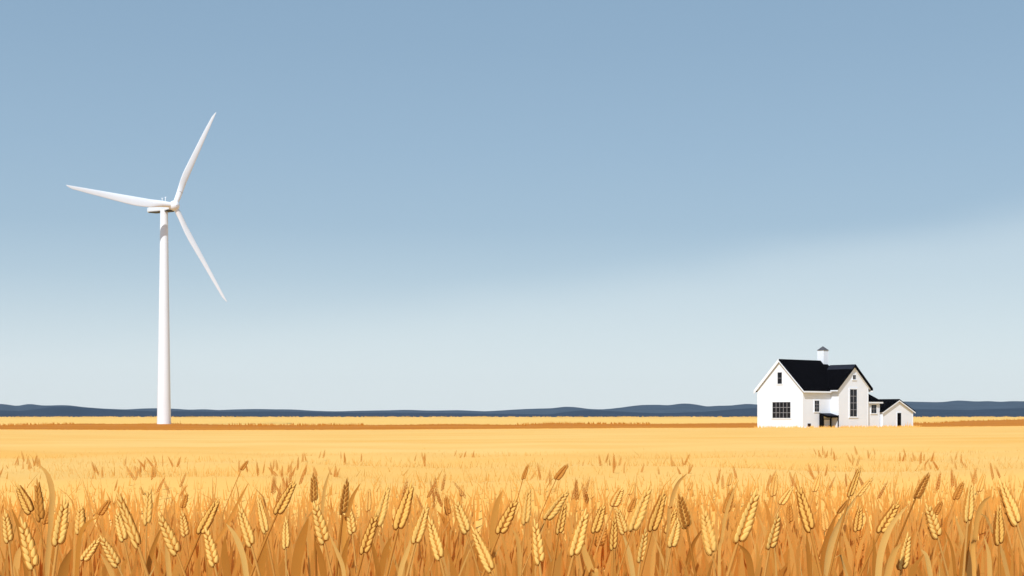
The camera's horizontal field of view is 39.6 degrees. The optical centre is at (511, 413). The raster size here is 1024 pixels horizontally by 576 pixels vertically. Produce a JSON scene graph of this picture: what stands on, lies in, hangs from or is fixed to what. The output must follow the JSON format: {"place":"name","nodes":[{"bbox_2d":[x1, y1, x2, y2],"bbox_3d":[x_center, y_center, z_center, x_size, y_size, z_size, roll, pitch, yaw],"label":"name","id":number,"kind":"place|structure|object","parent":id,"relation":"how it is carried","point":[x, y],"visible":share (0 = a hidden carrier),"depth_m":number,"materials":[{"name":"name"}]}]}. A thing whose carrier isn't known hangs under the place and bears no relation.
{"place":"outdoors","nodes":[
{"label":"outdoors","id":0,"kind":"place"},
{"bbox_2d":[0,426,1023,570],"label":"wheat field","id":1,"kind":"structure","parent":0,"point":[403,445],"depth_m":11.52,"materials":[{"name":"yellow plant"}]},
{"bbox_2d":[0,446,1000,509],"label":"wheat ears","id":2,"kind":"object","parent":1,"relation":"on","point":[36,462],"visible":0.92,"depth_m":6.51,"materials":[{"name":"plant"}]},
{"bbox_2d":[6,422,1023,430],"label":"wheat edge","id":3,"kind":"object","parent":1,"relation":"on","point":[874,426],"visible":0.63,"depth_m":185.10,"materials":[{"name":"plant"}]},
{"bbox_2d":[0,416,1023,424],"bbox_3d":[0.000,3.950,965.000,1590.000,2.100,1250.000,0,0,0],"label":"wheat field","id":4,"kind":"structure","parent":0,"point":[349,420],"depth_m":833.55,"materials":[{"name":"yellow plant"}]},
{"bbox_2d":[0,407,1023,416],"bbox_3d":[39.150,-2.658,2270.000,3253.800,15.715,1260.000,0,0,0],"label":"hills","id":5,"kind":"structure","parent":0,"point":[91,412],"depth_m":1802.98,"materials":[{"name":"blue"}]},
{"bbox_2d":[0,401,1023,413],"bbox_3d":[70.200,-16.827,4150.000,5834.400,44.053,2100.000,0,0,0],"label":"hills","id":6,"kind":"structure","parent":0,"point":[947,405],"depth_m":3519.26,"materials":[{"name":"blue"}]},
{"bbox_2d":[0,0,1023,410],"label":"sky","id":7,"kind":"structure","parent":0,"point":[469,205],"materials":[{"name":"blue"}]},
{"bbox_3d":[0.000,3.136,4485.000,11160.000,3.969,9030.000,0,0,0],"label":"ground","id":8,"kind":"structure","parent":0,"visible":0},
{"bbox_2d":[2,465,54,575],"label":"wheat plant","id":9,"kind":"object","parent":8,"relation":"on","point":[7,534],"visible":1,"depth_m":3.46,"materials":[{"name":"plant"}]},
{"bbox_2d":[42,506,48,532],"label":"wheat plant","id":10,"kind":"object","parent":8,"relation":"on","point":[45,520],"visible":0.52,"depth_m":4.96,"materials":[{"name":"plant"}]},
{"bbox_2d":[34,478,71,575],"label":"wheat plant","id":11,"kind":"object","parent":8,"relation":"on","point":[39,512],"visible":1,"depth_m":3.03,"materials":[{"name":"plant"}]},
{"bbox_2d":[13,537,99,575],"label":"wheat plant","id":12,"kind":"object","parent":8,"relation":"on","point":[88,553],"visible":0.99,"depth_m":3.99,"materials":[{"name":"plant"}]},
{"bbox_2d":[18,516,97,575],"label":"wheat plant","id":13,"kind":"object","parent":8,"relation":"on","point":[29,554],"visible":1,"depth_m":2.09,"materials":[{"name":"plant"}]},
{"bbox_2d":[51,497,68,575],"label":"wheat plant","id":14,"kind":"object","parent":8,"relation":"on","point":[59,529],"visible":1,"depth_m":2.35,"materials":[{"name":"plant"}]},
{"bbox_2d":[16,483,114,575],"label":"wheat plant","id":15,"kind":"object","parent":8,"relation":"on","point":[26,503],"visible":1,"depth_m":3.50,"materials":[{"name":"plant"}]},
{"bbox_2d":[73,503,85,575],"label":"wheat plant","id":16,"kind":"object","parent":8,"relation":"on","point":[80,520],"visible":0.86,"depth_m":3.89,"materials":[{"name":"plant"}]},
{"bbox_2d":[90,499,110,535],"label":"wheat plant","id":17,"kind":"object","parent":8,"relation":"on","point":[103,509],"visible":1,"depth_m":5.02,"materials":[{"name":"plant"}]},
{"bbox_2d":[100,536,122,575],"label":"wheat plant","id":18,"kind":"object","parent":8,"relation":"on","point":[113,557],"visible":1,"depth_m":3.17,"materials":[{"name":"plant"}]},
{"bbox_2d":[114,510,160,574],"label":"wheat plant","id":19,"kind":"object","parent":8,"relation":"on","point":[122,534],"visible":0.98,"depth_m":3.52,"materials":[{"name":"plant"}]},
{"bbox_2d":[67,113,226,423],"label":"wind turbine","id":20,"kind":"object","parent":8,"relation":"on","point":[163,208],"visible":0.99,"depth_m":531.19,"materials":[{"name":"white metal"}]},
{"bbox_2d":[142,485,152,575],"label":"wheat plant","id":21,"kind":"object","parent":8,"relation":"on","point":[147,513],"visible":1,"depth_m":3.07,"materials":[{"name":"plant"}]},
{"bbox_2d":[157,513,185,575],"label":"wheat plant","id":22,"kind":"object","parent":8,"relation":"on","point":[172,543],"visible":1,"depth_m":2.48,"materials":[{"name":"plant"}]},
{"bbox_2d":[115,488,248,575],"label":"wheat plant","id":23,"kind":"object","parent":8,"relation":"on","point":[131,528],"visible":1,"depth_m":2.07,"materials":[{"name":"plant"}]},
{"bbox_2d":[176,493,187,534],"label":"wheat plant","id":24,"kind":"object","parent":8,"relation":"on","point":[184,501],"visible":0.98,"depth_m":5.01,"materials":[{"name":"plant"}]},
{"bbox_2d":[182,498,219,575],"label":"wheat plant","id":25,"kind":"object","parent":8,"relation":"on","point":[207,519],"visible":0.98,"depth_m":2.80,"materials":[{"name":"plant"}]},
{"bbox_2d":[179,484,247,575],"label":"wheat plant","id":26,"kind":"object","parent":8,"relation":"on","point":[184,528],"visible":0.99,"depth_m":4.38,"materials":[{"name":"plant"}]},
{"bbox_2d":[165,479,295,575],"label":"wheat plant","id":27,"kind":"object","parent":8,"relation":"on","point":[282,503],"visible":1,"depth_m":2.82,"materials":[{"name":"plant"}]},
{"bbox_2d":[217,461,248,528],"bbox_3d":[-1.048,0.677,4.979,0.266,1.033,0.019,0,0,12],"label":"wheat plant","id":28,"kind":"object","parent":8,"relation":"on","point":[243,466],"visible":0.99,"depth_m":4.96,"materials":[{"name":"plant"}]},
{"bbox_2d":[203,527,266,575],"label":"wheat plant","id":29,"kind":"object","parent":8,"relation":"on","point":[212,555],"visible":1,"depth_m":2.75,"materials":[{"name":"plant"}]},
{"bbox_2d":[256,496,275,575],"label":"wheat plant","id":30,"kind":"object","parent":8,"relation":"on","point":[263,520],"visible":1,"depth_m":2.99,"materials":[{"name":"plant"}]},
{"bbox_2d":[237,469,330,575],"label":"wheat plant","id":31,"kind":"object","parent":8,"relation":"on","point":[246,530],"visible":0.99,"depth_m":2.58,"materials":[{"name":"plant"}]},
{"bbox_2d":[281,516,289,575],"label":"wheat plant","id":32,"kind":"object","parent":8,"relation":"on","point":[285,540],"visible":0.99,"depth_m":3.44,"materials":[{"name":"plant"}]},
{"bbox_2d":[309,473,317,575],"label":"wheat plant","id":33,"kind":"object","parent":8,"relation":"on","point":[313,495],"visible":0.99,"depth_m":3.88,"materials":[{"name":"plant"}]},
{"bbox_2d":[290,511,377,575],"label":"wheat plant","id":34,"kind":"object","parent":8,"relation":"on","point":[365,545],"visible":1,"depth_m":2.57,"materials":[{"name":"plant"}]},
{"bbox_2d":[335,479,349,575],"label":"wheat plant","id":35,"kind":"object","parent":8,"relation":"on","point":[343,503],"visible":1,"depth_m":3.11,"materials":[{"name":"plant"}]},
{"bbox_2d":[311,501,391,575],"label":"wheat plant","id":36,"kind":"object","parent":8,"relation":"on","point":[321,531],"visible":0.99,"depth_m":2.60,"materials":[{"name":"plant"}]},
{"bbox_2d":[346,507,356,572],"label":"wheat plant","id":37,"kind":"object","parent":8,"relation":"on","point":[351,525],"visible":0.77,"depth_m":3.76,"materials":[{"name":"plant"}]},
{"bbox_2d":[365,487,371,525],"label":"wheat plant","id":38,"kind":"object","parent":8,"relation":"on","point":[368,501],"visible":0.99,"depth_m":4.91,"materials":[{"name":"plant"}]},
{"bbox_2d":[366,485,389,575],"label":"wheat plant","id":39,"kind":"object","parent":8,"relation":"on","point":[382,508],"visible":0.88,"depth_m":2.98,"materials":[{"name":"plant"}]},
{"bbox_2d":[328,483,428,575],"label":"wheat plant","id":40,"kind":"object","parent":8,"relation":"on","point":[419,529],"visible":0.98,"depth_m":2.62,"materials":[{"name":"plant"}]},
{"bbox_2d":[385,482,413,575],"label":"wheat plant","id":41,"kind":"object","parent":8,"relation":"on","point":[402,514],"visible":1,"depth_m":2.33,"materials":[{"name":"plant"}]},
{"bbox_2d":[437,484,464,546],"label":"wheat plant","id":42,"kind":"object","parent":8,"relation":"on","point":[444,520],"visible":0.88,"depth_m":5.13,"materials":[{"name":"plant"}]},
{"bbox_2d":[444,495,463,547],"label":"wheat plant","id":43,"kind":"object","parent":8,"relation":"on","point":[447,507],"visible":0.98,"depth_m":4.99,"materials":[{"name":"plant"}]},
{"bbox_2d":[398,496,517,575],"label":"wheat plant","id":44,"kind":"object","parent":8,"relation":"on","point":[504,522],"visible":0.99,"depth_m":2.71,"materials":[{"name":"plant"}]},
{"bbox_2d":[426,491,501,575],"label":"wheat plant","id":45,"kind":"object","parent":8,"relation":"on","point":[436,546],"visible":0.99,"depth_m":2.51,"materials":[{"name":"plant"}]},
{"bbox_2d":[453,499,480,575],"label":"wheat plant","id":46,"kind":"object","parent":8,"relation":"on","point":[462,520],"visible":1,"depth_m":3.17,"materials":[{"name":"plant"}]},
{"bbox_2d":[471,526,494,575],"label":"wheat plant","id":47,"kind":"object","parent":8,"relation":"on","point":[485,558],"visible":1,"depth_m":2.24,"materials":[{"name":"plant"}]},
{"bbox_2d":[0,437,1023,575],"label":"wheat crop","id":48,"kind":"object","parent":8,"relation":"on","point":[457,559],"visible":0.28,"depth_m":4.80,"materials":[{"name":"plant"}]},
{"bbox_2d":[0,419,1023,429],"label":"ripe wheat strip","id":49,"kind":"object","parent":8,"relation":"on","point":[323,426],"visible":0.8,"depth_m":432.09,"materials":[{"name":"orange plant"}]},
{"bbox_2d":[508,465,528,535],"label":"wheat plant","id":50,"kind":"object","parent":8,"relation":"on","point":[525,471],"visible":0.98,"depth_m":4.93,"materials":[{"name":"plant"}]},
{"bbox_2d":[520,485,530,575],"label":"wheat plant","id":51,"kind":"object","parent":8,"relation":"on","point":[526,512],"visible":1,"depth_m":3.05,"materials":[{"name":"plant"}]},
{"bbox_2d":[531,519,544,575],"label":"wheat plant","id":52,"kind":"object","parent":8,"relation":"on","point":[537,550],"visible":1,"depth_m":2.52,"materials":[{"name":"plant"}]},
{"bbox_2d":[512,502,566,575],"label":"wheat plant","id":53,"kind":"object","parent":8,"relation":"on","point":[560,523],"visible":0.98,"depth_m":3.37,"materials":[{"name":"plant"}]},
{"bbox_2d":[522,489,568,573],"bbox_3d":[-0.008,0.668,3.138,0.275,1.006,0.015,0,0,5],"label":"wheat plant","id":54,"kind":"object","parent":8,"relation":"on","point":[553,509],"visible":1,"depth_m":3.12,"materials":[{"name":"plant"}]},
{"bbox_2d":[538,464,568,520],"bbox_3d":[0.064,0.679,4.958,0.273,1.018,0.016,0,0,7],"label":"wheat plant","id":55,"kind":"object","parent":8,"relation":"on","point":[560,473],"visible":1,"depth_m":4.94,"materials":[{"name":"plant"}]},
{"bbox_2d":[567,507,588,575],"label":"wheat plant","id":56,"kind":"object","parent":8,"relation":"on","point":[577,540],"visible":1,"depth_m":2.32,"materials":[{"name":"plant"}]},
{"bbox_2d":[589,479,594,553],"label":"wheat plant","id":57,"kind":"object","parent":8,"relation":"on","point":[592,493],"visible":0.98,"depth_m":5.00,"materials":[{"name":"plant"}]},
{"bbox_2d":[582,503,605,575],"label":"wheat plant","id":58,"kind":"object","parent":8,"relation":"on","point":[597,522],"visible":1,"depth_m":3.54,"materials":[{"name":"plant"}]},
{"bbox_2d":[594,524,606,552],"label":"wheat plant","id":59,"kind":"object","parent":8,"relation":"on","point":[597,539],"visible":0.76,"depth_m":4.95,"materials":[{"name":"plant"}]},
{"bbox_2d":[595,487,623,551],"bbox_3d":[0.224,0.708,4.585,0.265,0.950,0.102,0,0,33],"label":"wheat plant","id":60,"kind":"object","parent":8,"relation":"on","point":[616,499],"visible":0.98,"depth_m":4.54,"materials":[{"name":"plant"}]},
{"bbox_2d":[609,514,617,575],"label":"wheat plant","id":61,"kind":"object","parent":8,"relation":"on","point":[613,538],"visible":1,"depth_m":3.13,"materials":[{"name":"plant"}]},
{"bbox_2d":[582,490,666,575],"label":"wheat plant","id":62,"kind":"object","parent":8,"relation":"on","point":[656,515],"visible":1,"depth_m":2.61,"materials":[{"name":"plant"}]},
{"bbox_2d":[618,482,634,532],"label":"wheat plant","id":63,"kind":"object","parent":8,"relation":"on","point":[630,490],"visible":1,"depth_m":4.91,"materials":[{"name":"plant"}]},
{"bbox_2d":[618,496,636,547],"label":"wheat plant","id":64,"kind":"object","parent":8,"relation":"on","point":[631,505],"visible":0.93,"depth_m":5.01,"materials":[{"name":"plant"}]},
{"bbox_2d":[617,484,651,575],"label":"wheat plant","id":65,"kind":"object","parent":8,"relation":"on","point":[637,516],"visible":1,"depth_m":3.02,"materials":[{"name":"plant"}]},
{"bbox_2d":[636,528,647,575],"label":"wheat plant","id":66,"kind":"object","parent":8,"relation":"on","point":[641,547],"visible":0.87,"depth_m":3.29,"materials":[{"name":"plant"}]},
{"bbox_2d":[623,517,680,575],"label":"wheat plant","id":67,"kind":"object","parent":8,"relation":"on","point":[673,537],"visible":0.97,"depth_m":3.51,"materials":[{"name":"plant"}]},
{"bbox_2d":[615,474,701,575],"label":"wheat plant","id":68,"kind":"object","parent":8,"relation":"on","point":[622,525],"visible":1,"depth_m":4.04,"materials":[{"name":"plant"}]},
{"bbox_2d":[662,508,676,548],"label":"wheat plant","id":69,"kind":"object","parent":8,"relation":"on","point":[673,515],"visible":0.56,"depth_m":4.28,"materials":[{"name":"plant"}]},
{"bbox_2d":[685,481,691,501],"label":"wheat plant","id":70,"kind":"object","parent":8,"relation":"on","point":[689,487],"visible":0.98,"depth_m":4.99,"materials":[{"name":"plant"}]},
{"bbox_2d":[676,480,738,575],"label":"wheat plant","id":71,"kind":"object","parent":8,"relation":"on","point":[684,516],"visible":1,"depth_m":3.24,"materials":[{"name":"plant"}]},
{"bbox_2d":[700,506,717,575],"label":"wheat plant","id":72,"kind":"object","parent":8,"relation":"on","point":[710,544],"visible":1,"depth_m":3.02,"materials":[{"name":"plant"}]},
{"bbox_2d":[689,488,733,575],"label":"wheat plant","id":73,"kind":"object","parent":8,"relation":"on","point":[698,556],"visible":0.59,"depth_m":4.55,"materials":[{"name":"plant"}]},
{"bbox_2d":[723,473,731,517],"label":"wheat plant","id":74,"kind":"object","parent":8,"relation":"on","point":[729,480],"visible":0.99,"depth_m":5.00,"materials":[{"name":"plant"}]},
{"bbox_2d":[726,488,759,575],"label":"wheat plant","id":75,"kind":"object","parent":8,"relation":"on","point":[743,525],"visible":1,"depth_m":2.10,"materials":[{"name":"plant"}]},
{"bbox_2d":[763,513,780,575],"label":"wheat plant","id":76,"kind":"object","parent":8,"relation":"on","point":[772,536],"visible":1,"depth_m":3.05,"materials":[{"name":"plant"}]},
{"bbox_2d":[770,473,777,510],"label":"wheat plant","id":77,"kind":"object","parent":8,"relation":"on","point":[773,487],"visible":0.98,"depth_m":4.95,"materials":[{"name":"plant"}]},
{"bbox_2d":[761,487,792,551],"bbox_3d":[0.796,0.709,4.650,0.251,0.947,0.016,0,0,-4],"label":"wheat plant","id":78,"kind":"object","parent":8,"relation":"on","point":[784,498],"visible":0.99,"depth_m":4.65,"materials":[{"name":"plant"}]},
{"bbox_2d":[786,502,792,524],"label":"wheat plant","id":79,"kind":"object","parent":8,"relation":"on","point":[789,513],"visible":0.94,"depth_m":4.99,"materials":[{"name":"plant"}]},
{"bbox_2d":[764,500,846,563],"bbox_3d":[0.958,0.728,4.642,0.268,0.906,0.106,0,0,8],"label":"wheat plant","id":80,"kind":"object","parent":8,"relation":"on","point":[841,508],"visible":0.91,"depth_m":4.70,"materials":[{"name":"plant"}]},
{"bbox_2d":[801,473,820,544],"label":"wheat plant","id":81,"kind":"object","parent":8,"relation":"on","point":[816,485],"visible":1,"depth_m":4.96,"materials":[{"name":"plant"}]},
{"bbox_2d":[754,346,882,427],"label":"farmhouse","id":82,"kind":"object","parent":8,"relation":"on","point":[819,392],"visible":0.94,"depth_m":189.61,"materials":[{"name":"white paint"}]},
{"bbox_2d":[776,371,782,384],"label":"window","id":83,"kind":"structure","parent":82,"relation":"in","point":[779,374],"depth_m":188.80,"materials":[{"name":"black glass"}]},
{"bbox_2d":[771,401,791,418],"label":"window","id":84,"kind":"structure","parent":82,"relation":"in","point":[780,409],"depth_m":188.66,"materials":[{"name":"black glass"}]},
{"bbox_2d":[814,400,819,412],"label":"window","id":85,"kind":"structure","parent":82,"relation":"in","point":[816,402],"depth_m":187.83,"materials":[{"name":"black glass"}]},
{"bbox_2d":[824,419,829,426],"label":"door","id":86,"kind":"structure","parent":82,"relation":"in","point":[826,421],"depth_m":189.12,"materials":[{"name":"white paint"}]},
{"bbox_2d":[849,388,857,417],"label":"window","id":87,"kind":"structure","parent":82,"relation":"in","point":[853,392],"depth_m":190.84,"materials":[{"name":"black glass"}]},
{"bbox_2d":[852,374,856,379],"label":"window","id":88,"kind":"structure","parent":82,"relation":"in","point":[854,376],"depth_m":191.02,"materials":[{"name":"white glass"}]},
{"bbox_2d":[739,499,899,575],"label":"wheat plant","id":89,"kind":"object","parent":8,"relation":"on","point":[888,517],"visible":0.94,"depth_m":2.86,"materials":[{"name":"plant"}]},
{"bbox_2d":[821,511,828,532],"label":"wheat plant","id":90,"kind":"object","parent":8,"relation":"on","point":[824,523],"visible":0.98,"depth_m":4.99,"materials":[{"name":"plant"}]},
{"bbox_2d":[806,465,860,575],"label":"wheat plant","id":91,"kind":"object","parent":8,"relation":"on","point":[852,486],"visible":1,"depth_m":3.37,"materials":[{"name":"plant"}]},
{"bbox_2d":[796,484,907,575],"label":"wheat plant","id":92,"kind":"object","parent":8,"relation":"on","point":[806,514],"visible":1,"depth_m":2.35,"materials":[{"name":"plant"}]},
{"bbox_2d":[832,476,873,553],"bbox_3d":[1.024,0.690,4.575,0.276,0.981,0.026,0,0,10],"label":"wheat plant","id":93,"kind":"object","parent":8,"relation":"on","point":[861,490],"visible":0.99,"depth_m":4.55,"materials":[{"name":"plant"}]},
{"bbox_2d":[852,505,862,575],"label":"wheat plant","id":94,"kind":"object","parent":8,"relation":"on","point":[857,522],"visible":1,"depth_m":4.25,"materials":[{"name":"plant"}]},
{"bbox_2d":[854,533,864,563],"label":"wheat plant","id":95,"kind":"object","parent":8,"relation":"on","point":[860,537],"visible":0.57,"depth_m":4.97,"materials":[{"name":"plant"}]},
{"bbox_2d":[820,472,929,575],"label":"wheat plant","id":96,"kind":"object","parent":8,"relation":"on","point":[831,537],"visible":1,"depth_m":3.86,"materials":[{"name":"plant"}]},
{"bbox_2d":[879,399,915,426],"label":"outbuilding","id":97,"kind":"structure","parent":8,"relation":"on","point":[896,412],"depth_m":197.93,"materials":[{"name":"white paint"}]},
{"bbox_2d":[897,412,901,425],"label":"door","id":98,"kind":"structure","parent":97,"relation":"in","point":[899,414],"depth_m":198.25,"materials":[{"name":"black paint"}]},
{"bbox_2d":[896,533,910,575],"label":"wheat plant","id":99,"kind":"object","parent":8,"relation":"on","point":[903,557],"visible":1,"depth_m":2.99,"materials":[{"name":"plant"}]},
{"bbox_2d":[922,501,942,544],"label":"wheat plant","id":100,"kind":"object","parent":8,"relation":"on","point":[937,508],"visible":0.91,"depth_m":4.93,"materials":[{"name":"plant"}]},
{"bbox_2d":[923,481,964,549],"bbox_3d":[1.468,0.707,4.938,0.206,0.949,0.066,0,0,0],"label":"wheat plant","id":101,"kind":"object","parent":8,"relation":"on","point":[957,494],"visible":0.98,"depth_m":4.93,"materials":[{"name":"plant"}]},
{"bbox_2d":[921,482,974,575],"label":"wheat plant","id":102,"kind":"object","parent":8,"relation":"on","point":[968,509],"visible":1,"depth_m":2.89,"materials":[{"name":"plant"}]},
{"bbox_2d":[924,496,991,575],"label":"wheat plant","id":103,"kind":"object","parent":8,"relation":"on","point":[934,527],"visible":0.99,"depth_m":3.04,"materials":[{"name":"plant"}]},
{"bbox_2d":[973,472,985,513],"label":"wheat plant","id":104,"kind":"object","parent":8,"relation":"on","point":[980,485],"visible":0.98,"depth_m":5.02,"materials":[{"name":"plant"}]},
{"bbox_2d":[978,513,986,543],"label":"wheat plant","id":105,"kind":"object","parent":8,"relation":"on","point":[982,527],"visible":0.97,"depth_m":4.96,"materials":[{"name":"plant"}]},
{"bbox_2d":[993,506,1004,575],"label":"wheat plant","id":106,"kind":"object","parent":8,"relation":"on","point":[998,530],"visible":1,"depth_m":2.89,"materials":[{"name":"plant"}]},
{"bbox_2d":[997,480,1023,549],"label":"wheat plant","id":107,"kind":"object","parent":8,"relation":"on","point":[1010,508],"visible":1,"depth_m":2.38,"materials":[{"name":"plant"}]}
]}

